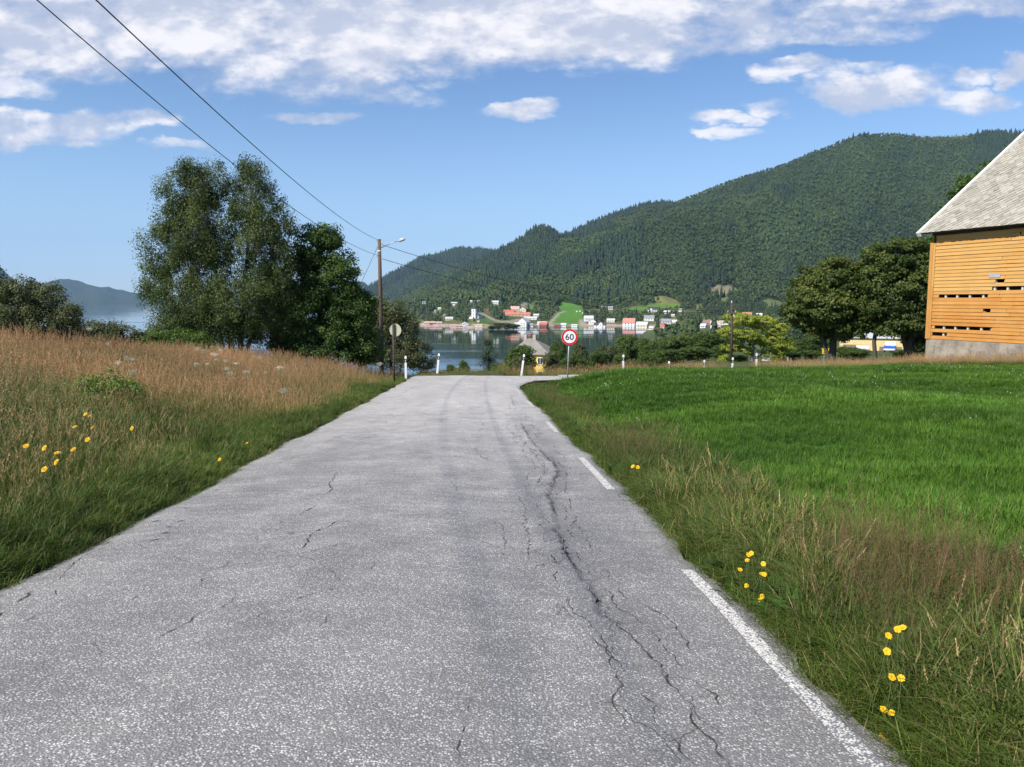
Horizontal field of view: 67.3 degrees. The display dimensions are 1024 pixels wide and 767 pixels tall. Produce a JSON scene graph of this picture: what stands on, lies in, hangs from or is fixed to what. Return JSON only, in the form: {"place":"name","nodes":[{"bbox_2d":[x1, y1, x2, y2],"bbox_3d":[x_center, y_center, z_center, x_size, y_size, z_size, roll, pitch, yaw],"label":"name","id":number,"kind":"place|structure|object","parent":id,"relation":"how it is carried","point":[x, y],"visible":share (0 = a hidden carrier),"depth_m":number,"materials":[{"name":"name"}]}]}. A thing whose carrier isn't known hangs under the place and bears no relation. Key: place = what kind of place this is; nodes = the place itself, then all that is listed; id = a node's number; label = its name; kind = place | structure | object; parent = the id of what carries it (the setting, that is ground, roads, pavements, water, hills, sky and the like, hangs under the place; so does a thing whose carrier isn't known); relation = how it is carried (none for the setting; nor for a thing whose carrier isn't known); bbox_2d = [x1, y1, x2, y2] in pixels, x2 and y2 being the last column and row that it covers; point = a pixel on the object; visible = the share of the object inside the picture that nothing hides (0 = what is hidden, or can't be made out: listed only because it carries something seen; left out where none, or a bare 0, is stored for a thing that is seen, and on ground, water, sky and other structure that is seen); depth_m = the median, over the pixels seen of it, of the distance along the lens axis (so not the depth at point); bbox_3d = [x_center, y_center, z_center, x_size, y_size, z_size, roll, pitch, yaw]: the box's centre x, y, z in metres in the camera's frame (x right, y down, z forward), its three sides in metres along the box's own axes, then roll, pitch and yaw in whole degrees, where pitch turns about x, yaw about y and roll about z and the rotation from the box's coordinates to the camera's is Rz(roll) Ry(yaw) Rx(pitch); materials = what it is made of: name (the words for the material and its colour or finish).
{"place":"outdoors","nodes":[
{"label":"outdoors","id":0,"kind":"place"},
{"bbox_2d":[0,268,367,303],"bbox_3d":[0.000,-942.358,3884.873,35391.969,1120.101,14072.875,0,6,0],"label":"hills","id":1,"kind":"structure","parent":0,"point":[81,292],"depth_m":8602.34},
{"bbox_2d":[2,304,654,375],"bbox_3d":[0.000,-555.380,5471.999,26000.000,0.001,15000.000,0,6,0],"label":"water","id":2,"kind":"structure","parent":0,"point":[454,346],"depth_m":773.46,"materials":[{"name":"blue liquid"}]},
{"bbox_2d":[450,325,487,327],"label":"shore rocks","id":3,"kind":"object","parent":2,"relation":"in","point":[472,326],"visible":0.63,"depth_m":994.38,"materials":[{"name":"stone"}]},
{"bbox_2d":[518,318,529,326],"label":"boathouse","id":4,"kind":"object","parent":2,"relation":"in","point":[525,322],"visible":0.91,"depth_m":1027.29,"materials":[{"name":"white wood"}]},
{"bbox_2d":[539,322,548,326],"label":"boathouse","id":5,"kind":"object","parent":2,"relation":"in","point":[543,324],"visible":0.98,"depth_m":1028.12,"materials":[{"name":"red wood"}]},
{"bbox_2d":[594,322,606,326],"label":"house","id":6,"kind":"structure","parent":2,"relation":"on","point":[600,324],"depth_m":1008.84,"materials":[{"name":"wood"}]},
{"bbox_2d":[0,375,911,766],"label":"road","id":7,"kind":"structure","parent":0,"point":[440,613],"depth_m":4.40,"materials":[{"name":"grey asphalt"}]},
{"bbox_2d":[0,387,784,766],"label":"road cracks","id":8,"kind":"object","parent":7,"relation":"on","point":[560,605],"visible":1,"depth_m":4.68,"materials":[{"name":"black asphalt"}]},
{"bbox_2d":[545,421,558,431],"bbox_3d":[0.804,0.869,15.533,0.097,0.128,2.107,0,6,-3],"label":"edge line","id":9,"kind":"object","parent":7,"relation":"on","point":[551,426],"visible":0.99,"depth_m":15.55,"materials":[{"name":"paint"}]},
{"bbox_2d":[578,457,614,489],"bbox_3d":[1.065,1.139,9.960,0.097,0.149,2.507,0,6,-3],"label":"edge line","id":10,"kind":"object","parent":7,"relation":"on","point":[599,476],"visible":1,"depth_m":9.79,"materials":[{"name":"paint"}]},
{"bbox_2d":[681,569,885,766],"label":"edge line","id":11,"kind":"object","parent":7,"relation":"on","point":[851,742],"visible":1,"depth_m":3.69,"materials":[{"name":"paint"}]},
{"bbox_2d":[493,322,502,328],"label":"leafy tree","id":12,"kind":"object","parent":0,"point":[498,325],"visible":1,"depth_m":931.94,"materials":[{"name":"green plant"}]},
{"bbox_2d":[0,135,1022,742],"bbox_3d":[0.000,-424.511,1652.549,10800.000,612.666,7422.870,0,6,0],"label":"ground","id":13,"kind":"structure","parent":0,"point":[568,313],"depth_m":1654.18,"materials":[{"name":"green plant"}]},
{"bbox_2d":[0,265,10,331],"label":"dark tree","id":14,"kind":"object","parent":13,"relation":"on","point":[2,277],"visible":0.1,"depth_m":29.97,"materials":[{"name":"green plant"}]},
{"bbox_2d":[0,273,85,343],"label":"olive shrub","id":15,"kind":"object","parent":13,"relation":"on","point":[35,309],"visible":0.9,"depth_m":26.63,"materials":[{"name":"green plant"}]},
{"bbox_2d":[42,445,59,530],"bbox_3d":[-3.901,0.931,6.512,0.135,0.824,0.027,2,6,17],"label":"yellow flower","id":16,"kind":"object","parent":13,"relation":"on","point":[43,447],"visible":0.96,"depth_m":6.50,"materials":[{"name":"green plant"}]},
{"bbox_2d":[54,459,65,548],"bbox_3d":[-3.590,1.004,6.106,0.039,0.821,0.062,-1,6,-13],"label":"yellow flower","id":17,"kind":"object","parent":13,"relation":"on","point":[55,461],"visible":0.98,"depth_m":6.09,"materials":[{"name":"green plant"}]},
{"bbox_2d":[54,451,70,528],"bbox_3d":[-3.693,0.948,6.365,0.053,0.812,0.209,0,6,0],"label":"yellow flower","id":18,"kind":"object","parent":13,"relation":"on","point":[57,452],"visible":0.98,"depth_m":6.29,"materials":[{"name":"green plant"}]},
{"bbox_2d":[71,447,77,529],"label":"yellow flower","id":19,"kind":"object","parent":13,"relation":"on","point":[72,449],"visible":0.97,"depth_m":6.51,"materials":[{"name":"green plant"}]},
{"bbox_2d":[85,437,89,489],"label":"yellow flower","id":20,"kind":"object","parent":13,"relation":"on","point":[88,438],"visible":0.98,"depth_m":7.08,"materials":[{"name":"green plant"}]},
{"bbox_2d":[63,363,150,410],"bbox_3d":[-7.181,0.352,13.556,1.468,1.436,1.138,4,8,36],"label":"herb clump","id":21,"kind":"object","parent":13,"relation":"on","point":[115,384],"visible":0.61,"depth_m":13.48,"materials":[{"name":"green plant"}]},
{"bbox_2d":[68,318,146,348],"bbox_3d":[-17.670,-1.757,33.050,3.111,2.164,3.087,-6,9,-44],"label":"shrub","id":22,"kind":"object","parent":13,"relation":"on","point":[98,328],"visible":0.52,"depth_m":32.78,"materials":[{"name":"green plant"}]},
{"bbox_2d":[130,326,220,355],"bbox_3d":[-16.406,-1.675,36.799,4.219,2.143,3.667,3,7,29],"label":"dark shrub","id":23,"kind":"object","parent":13,"relation":"on","point":[180,334],"visible":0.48,"depth_m":36.56,"materials":[{"name":"green plant"}]},
{"bbox_2d":[0,321,404,546],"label":"meadow grass","id":24,"kind":"structure","parent":13,"relation":"on","point":[184,394],"depth_m":14.65,"materials":[{"name":"beige plant"}]},
{"bbox_2d":[0,374,416,597],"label":"roadside grass","id":25,"kind":"structure","parent":13,"relation":"on","point":[188,466],"depth_m":8.28,"materials":[{"name":"green plant"}]},
{"bbox_2d":[127,151,303,355],"bbox_3d":[-15.274,-6.156,39.319,8.958,11.332,5.161,0,6,0],"label":"birch tree","id":26,"kind":"object","parent":13,"relation":"on","point":[214,311],"visible":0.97,"depth_m":38.93,"materials":[{"name":"green plant"}]},
{"bbox_2d":[278,388,288,441],"bbox_3d":[-3.812,0.605,12.967,0.177,1.109,0.230,5,8,36],"label":"cow parsley","id":27,"kind":"object","parent":13,"relation":"on","point":[283,391],"visible":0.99,"depth_m":12.94,"materials":[{"name":"plant"}]},
{"bbox_2d":[262,222,387,370],"bbox_3d":[-10.417,-4.423,41.484,7.074,8.690,4.906,0,6,0],"label":"leafy tree","id":28,"kind":"object","parent":13,"relation":"on","point":[347,313],"visible":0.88,"depth_m":40.70,"materials":[{"name":"green plant"}]},
{"bbox_2d":[376,238,404,372],"bbox_3d":[-7.246,-4.100,46.522,2.022,9.232,0.288,3,7,23],"label":"street lamp","id":29,"kind":"object","parent":13,"relation":"on","point":[380,287],"visible":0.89,"depth_m":46.58,"materials":[{"name":"brown wood"}]},
{"bbox_2d":[37,0,378,255],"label":"overhead wire","id":30,"kind":"object","parent":29,"relation":"attached to","point":[169,112],"visible":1,"depth_m":16.48,"materials":[{"name":"black metal"}]},
{"bbox_2d":[96,0,376,239],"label":"overhead wire","id":31,"kind":"object","parent":29,"relation":"attached to","point":[205,101],"visible":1,"depth_m":13.54,"materials":[{"name":"black metal"}]},
{"bbox_2d":[384,245,714,310],"bbox_3d":[6.553,-7.734,60.418,40.016,4.301,0.032,-6,9,-44],"label":"overhead wire","id":32,"kind":"object","parent":29,"relation":"attached to","point":[529,286],"visible":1,"depth_m":54.98,"materials":[{"name":"black metal"}]},
{"bbox_2d":[390,323,400,382],"bbox_3d":[-5.510,-1.129,36.302,0.600,3.411,0.169,2,6,17],"label":"road sign","id":33,"kind":"object","parent":13,"relation":"on","point":[395,329],"visible":0.98,"depth_m":36.19,"materials":[{"name":"grey metal"}]},
{"bbox_2d":[368,294,436,372],"bbox_3d":[-8.387,-3.128,55.894,5.598,6.941,4.594,-4,7,-30],"label":"willow tree","id":34,"kind":"object","parent":13,"relation":"on","point":[411,352],"visible":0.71,"depth_m":55.48,"materials":[{"name":"green plant"}]},
{"bbox_2d":[404,356,406,378],"bbox_3d":[-5.713,-0.697,41.368,0.117,1.570,0.100,0,6,0],"label":"guide post","id":35,"kind":"object","parent":13,"relation":"on","point":[405,359],"visible":0.9,"depth_m":41.30,"materials":[{"name":"white plastic"}]},
{"bbox_2d":[446,364,457,370],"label":"shrub","id":36,"kind":"object","parent":13,"relation":"on","point":[451,367],"visible":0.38,"depth_m":49.85,"materials":[{"name":"green plant"}]},
{"bbox_2d":[457,360,470,370],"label":"shrub","id":37,"kind":"object","parent":13,"relation":"on","point":[463,365],"visible":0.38,"depth_m":74.88,"materials":[{"name":"green plant"}]},
{"bbox_2d":[469,303,483,318],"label":"church","id":38,"kind":"structure","parent":13,"relation":"on","point":[474,314],"depth_m":1097.09,"materials":[{"name":"white paint"}]},
{"bbox_2d":[476,339,500,370],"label":"spruce tree","id":39,"kind":"object","parent":13,"relation":"on","point":[487,354],"visible":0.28,"depth_m":94.94,"materials":[{"name":"green plant"}]},
{"bbox_2d":[490,362,506,370],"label":"shrub","id":40,"kind":"object","parent":13,"relation":"on","point":[493,366],"visible":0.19,"depth_m":58.27,"materials":[{"name":"green plant"}]},
{"bbox_2d":[501,323,512,328],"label":"leafy tree","id":41,"kind":"object","parent":13,"relation":"on","point":[506,325],"visible":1,"depth_m":931.14,"materials":[{"name":"green plant"}]},
{"bbox_2d":[505,312,530,316],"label":"hall","id":42,"kind":"structure","parent":13,"relation":"on","point":[524,314],"depth_m":1155.88,"materials":[{"name":"orange wood"}]},
{"bbox_2d":[511,356,527,371],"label":"willow tree","id":43,"kind":"object","parent":13,"relation":"on","point":[517,362],"visible":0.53,"depth_m":69.68,"materials":[{"name":"green plant"}]},
{"bbox_2d":[501,343,539,372],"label":"leafy tree","id":44,"kind":"object","parent":13,"relation":"on","point":[521,350],"visible":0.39,"depth_m":90.94,"materials":[{"name":"green plant"}]},
{"bbox_2d":[520,335,549,373],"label":"yellow house","id":45,"kind":"structure","parent":13,"relation":"on","point":[540,348],"depth_m":150.91,"materials":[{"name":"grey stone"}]},
{"bbox_2d":[541,350,559,372],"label":"willow tree","id":46,"kind":"object","parent":13,"relation":"on","point":[552,359],"visible":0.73,"depth_m":95.74,"materials":[{"name":"green plant"}]},
{"bbox_2d":[549,340,567,371],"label":"leafy tree","id":47,"kind":"object","parent":13,"relation":"on","point":[559,349],"visible":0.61,"depth_m":119.85,"materials":[{"name":"green plant"}]},
{"bbox_2d":[561,329,577,377],"bbox_3d":[2.715,-1.089,36.410,0.773,3.008,0.112,0,6,0],"label":"speed limit sign","id":48,"kind":"object","parent":13,"relation":"on","point":[569,337],"visible":0.99,"depth_m":36.24,"materials":[{"name":"metal"}]},
{"bbox_2d":[560,352,587,373],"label":"leafy tree","id":49,"kind":"object","parent":13,"relation":"on","point":[574,361],"visible":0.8,"depth_m":87.71,"materials":[{"name":"green plant"}]},
{"bbox_2d":[570,341,589,371],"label":"willow tree","id":50,"kind":"object","parent":13,"relation":"on","point":[579,348],"visible":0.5,"depth_m":97.66,"materials":[{"name":"green plant"}]},
{"bbox_2d":[583,316,593,321],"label":"house","id":51,"kind":"structure","parent":13,"relation":"on","point":[587,318],"depth_m":1101.83,"materials":[{"name":"wood"}]},
{"bbox_2d":[585,347,610,371],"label":"leafy tree","id":52,"kind":"object","parent":13,"relation":"on","point":[597,356],"visible":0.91,"depth_m":91.56,"materials":[{"name":"green plant"}]},
{"bbox_2d":[598,344,619,369],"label":"willow tree","id":53,"kind":"object","parent":13,"relation":"on","point":[612,350],"visible":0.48,"depth_m":101.42,"materials":[{"name":"green plant"}]},
{"bbox_2d":[612,352,629,368],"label":"shrub","id":54,"kind":"object","parent":13,"relation":"on","point":[617,357],"visible":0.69,"depth_m":83.71,"materials":[{"name":"green plant"}]},
{"bbox_2d":[614,334,639,367],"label":"leafy tree","id":55,"kind":"object","parent":13,"relation":"on","point":[625,344],"visible":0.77,"depth_m":110.85,"materials":[{"name":"green plant"}]},
{"bbox_2d":[622,318,635,325],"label":"barn","id":56,"kind":"structure","parent":13,"relation":"on","point":[628,321],"depth_m":1050.74,"materials":[{"name":"red wood"}]},
{"bbox_2d":[634,354,650,367],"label":"shrub","id":57,"kind":"object","parent":13,"relation":"on","point":[643,357],"visible":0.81,"depth_m":61.88,"materials":[{"name":"green plant"}]},
{"bbox_2d":[636,322,648,327],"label":"barn","id":58,"kind":"structure","parent":13,"relation":"on","point":[642,324],"depth_m":995.27,"materials":[{"name":"white wood"}]},
{"bbox_2d":[644,315,654,320],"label":"house","id":59,"kind":"structure","parent":13,"relation":"on","point":[649,317],"depth_m":1097.51,"materials":[{"name":"wood"}]},
{"bbox_2d":[632,337,668,366],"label":"leafy tree","id":60,"kind":"object","parent":13,"relation":"on","point":[646,345],"visible":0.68,"depth_m":102.96,"materials":[{"name":"green plant"}]},
{"bbox_2d":[649,349,669,366],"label":"shrub","id":61,"kind":"object","parent":13,"relation":"on","point":[660,357],"visible":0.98,"depth_m":79.94,"materials":[{"name":"green plant"}]},
{"bbox_2d":[661,319,671,323],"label":"house","id":62,"kind":"structure","parent":13,"relation":"on","point":[666,321],"depth_m":1072.52,"materials":[{"name":"wood"}]},
{"bbox_2d":[656,335,690,362],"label":"leafy tree","id":63,"kind":"object","parent":13,"relation":"on","point":[674,342],"visible":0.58,"depth_m":106.81,"materials":[{"name":"green plant"}]},
{"bbox_2d":[666,348,690,364],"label":"leafy tree","id":64,"kind":"object","parent":13,"relation":"on","point":[676,355],"visible":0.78,"depth_m":85.47,"materials":[{"name":"green plant"}]},
{"bbox_2d":[677,332,696,360],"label":"leafy tree","id":65,"kind":"object","parent":13,"relation":"on","point":[688,335],"visible":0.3,"depth_m":110.43,"materials":[{"name":"green plant"}]},
{"bbox_2d":[363,128,1023,359],"bbox_3d":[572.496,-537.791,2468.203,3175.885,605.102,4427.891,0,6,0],"label":"mountain forest","id":66,"kind":"object","parent":13,"relation":"on","point":[487,262],"visible":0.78,"depth_m":1815.81,"materials":[{"name":"green plant"}]},
{"bbox_2d":[678,346,715,360],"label":"leafy tree","id":67,"kind":"object","parent":13,"relation":"on","point":[698,352],"visible":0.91,"depth_m":87.18,"materials":[{"name":"green plant"}]},
{"bbox_2d":[389,350,1023,378],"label":"dry grass","id":68,"kind":"structure","parent":13,"relation":"on","point":[922,360],"depth_m":43.05,"materials":[{"name":"brown plant"}]},
{"bbox_2d":[690,332,722,358],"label":"leafy tree","id":69,"kind":"object","parent":13,"relation":"on","point":[709,340],"visible":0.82,"depth_m":104.46,"materials":[{"name":"green plant"}]},
{"bbox_2d":[710,345,733,358],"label":"leafy tree","id":70,"kind":"object","parent":13,"relation":"on","point":[717,350],"visible":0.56,"depth_m":91.60,"materials":[{"name":"green plant"}]},
{"bbox_2d":[727,301,735,361],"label":"power pole","id":71,"kind":"object","parent":13,"relation":"on","point":[731,313],"visible":0.96,"depth_m":74.80,"materials":[{"name":"brown wood"}]},
{"bbox_2d":[383,259,732,312],"bbox_3d":[6.906,-7.243,60.471,40.548,3.605,0.032,-6,8,-43],"label":"overhead wire","id":72,"kind":"object","parent":71,"relation":"attached to","point":[550,299],"visible":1,"depth_m":56.28,"materials":[{"name":"black metal"}]},
{"bbox_2d":[726,354,748,361],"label":"shrub","id":73,"kind":"object","parent":13,"relation":"on","point":[736,357],"visible":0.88,"depth_m":76.68,"materials":[{"name":"green plant"}]},
{"bbox_2d":[743,561,765,612],"bbox_3d":[1.452,1.309,4.686,0.166,0.473,0.018,1,6,13],"label":"yellow flower","id":74,"kind":"object","parent":13,"relation":"on","point":[763,563],"visible":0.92,"depth_m":4.65,"materials":[{"name":"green plant"}]},
{"bbox_2d":[716,311,796,361],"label":"lime tree","id":75,"kind":"object","parent":13,"relation":"on","point":[778,349],"visible":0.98,"depth_m":79.52,"materials":[{"name":"green plant"}]},
{"bbox_2d":[761,350,772,360],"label":"white hut","id":76,"kind":"object","parent":13,"relation":"on","point":[767,358],"visible":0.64,"depth_m":80.17,"materials":[{"name":"white paint"}]},
{"bbox_2d":[519,376,1023,766],"bbox_3d":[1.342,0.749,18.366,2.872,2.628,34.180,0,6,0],"label":"verge turf","id":77,"kind":"structure","parent":13,"relation":"on","point":[769,618],"depth_m":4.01,"materials":[{"name":"green plant"}]},
{"bbox_2d":[520,361,1023,615],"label":"field grass","id":78,"kind":"structure","parent":13,"relation":"on","point":[900,415],"depth_m":12.18,"materials":[{"name":"green plant"}]},
{"bbox_2d":[547,363,1016,423],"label":"clover specks","id":79,"kind":"object","parent":13,"relation":"on","point":[803,378],"visible":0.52,"depth_m":22.44,"materials":[{"name":"green plant"}]},
{"bbox_2d":[786,351,802,359],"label":"shrub","id":80,"kind":"object","parent":13,"relation":"on","point":[796,356],"visible":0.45,"depth_m":85.34,"materials":[{"name":"green plant"}]},
{"bbox_2d":[791,334,828,358],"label":"leafy tree","id":81,"kind":"object","parent":13,"relation":"on","point":[810,342],"visible":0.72,"depth_m":91.30,"materials":[{"name":"green plant"}]},
{"bbox_2d":[797,349,824,358],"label":"leafy tree","id":82,"kind":"object","parent":13,"relation":"on","point":[809,354],"visible":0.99,"depth_m":83.78,"materials":[{"name":"green plant"}]},
{"bbox_2d":[777,255,872,361],"bbox_3d":[24.845,-5.380,59.903,7.843,9.125,6.644,-4,7,-32],"label":"maple tree","id":83,"kind":"object","parent":13,"relation":"on","point":[823,305],"visible":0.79,"depth_m":58.30,"materials":[{"name":"green plant"}]},
{"bbox_2d":[836,345,861,359],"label":"leafy tree","id":84,"kind":"object","parent":13,"relation":"on","point":[842,350],"visible":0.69,"depth_m":81.68,"materials":[{"name":"green plant"}]},
{"bbox_2d":[846,349,872,359],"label":"leafy tree","id":85,"kind":"object","parent":13,"relation":"on","point":[860,353],"visible":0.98,"depth_m":79.51,"materials":[{"name":"plant"}]},
{"bbox_2d":[856,345,868,350],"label":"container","id":86,"kind":"object","parent":13,"relation":"on","point":[863,346],"visible":0.49,"depth_m":215.20,"materials":[{"name":"white metal"}]},
{"bbox_2d":[846,246,884,361],"bbox_3d":[27.158,-5.583,57.745,4.059,9.471,3.871,0,6,0],"label":"slender tree","id":87,"kind":"object","parent":13,"relation":"on","point":[861,264],"visible":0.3,"depth_m":57.32,"materials":[{"name":"green plant"}]},
{"bbox_2d":[839,333,902,350],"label":"yellow hall","id":88,"kind":"structure","parent":13,"relation":"on","point":[880,342],"depth_m":230.63,"materials":[{"name":"yellow paint"}]},
{"bbox_2d":[865,632,891,725],"bbox_3d":[1.580,1.338,3.341,0.118,0.527,0.026,0,6,0],"label":"yellow flower","id":89,"kind":"object","parent":13,"relation":"on","point":[887,634],"visible":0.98,"depth_m":3.33,"materials":[{"name":"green plant"}]},
{"bbox_2d":[882,673,895,728],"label":"yellow flower","id":90,"kind":"object","parent":13,"relation":"on","point":[892,677],"visible":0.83,"depth_m":3.28,"materials":[{"name":"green plant"}]},
{"bbox_2d":[883,341,895,351],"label":"box van","id":91,"kind":"object","parent":13,"relation":"on","point":[889,345],"visible":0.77,"depth_m":162.76,"materials":[{"name":"white metal"}]},
{"bbox_2d":[883,647,896,718],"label":"yellow flower","id":92,"kind":"object","parent":13,"relation":"on","point":[887,651],"visible":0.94,"depth_m":3.31,"materials":[{"name":"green plant"}]},
{"bbox_2d":[893,626,900,704],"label":"yellow flower","id":93,"kind":"object","parent":13,"relation":"on","point":[897,629],"visible":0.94,"depth_m":3.33,"materials":[{"name":"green plant"}]},
{"bbox_2d":[852,236,944,359],"bbox_3d":[28.588,-5.724,55.231,7.148,9.808,6.297,0,6,0],"label":"maple tree","id":94,"kind":"object","parent":13,"relation":"on","point":[898,289],"visible":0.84,"depth_m":54.45,"materials":[{"name":"green plant"}]},
{"bbox_2d":[895,674,904,743],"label":"yellow flower","id":95,"kind":"object","parent":13,"relation":"on","point":[900,676],"visible":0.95,"depth_m":3.22,"materials":[{"name":"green plant"}]},
{"bbox_2d":[899,624,908,713],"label":"yellow flower","id":96,"kind":"object","parent":13,"relation":"on","point":[903,627],"visible":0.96,"depth_m":3.32,"materials":[{"name":"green plant"}]},
{"bbox_2d":[889,349,919,358],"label":"shrub","id":97,"kind":"object","parent":13,"relation":"on","point":[900,352],"visible":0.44,"depth_m":79.64,"materials":[{"name":"green plant"}]},
{"bbox_2d":[922,158,994,242],"bbox_3d":[39.362,-10.053,65.414,7.938,17.764,7.740,-6,8,-43],"label":"tall tree","id":98,"kind":"object","parent":13,"relation":"on","point":[965,181],"visible":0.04,"depth_m":64.65,"materials":[{"name":"green plant"}]},
{"bbox_2d":[916,131,1023,363],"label":"barn","id":99,"kind":"structure","parent":13,"relation":"on","point":[975,226],"depth_m":35.76,"materials":[{"name":"wood"}]},
{"bbox_2d":[0,0,1023,294],"label":"sky","id":100,"kind":"structure","parent":0,"point":[434,125],"materials":[{"name":"blue"}]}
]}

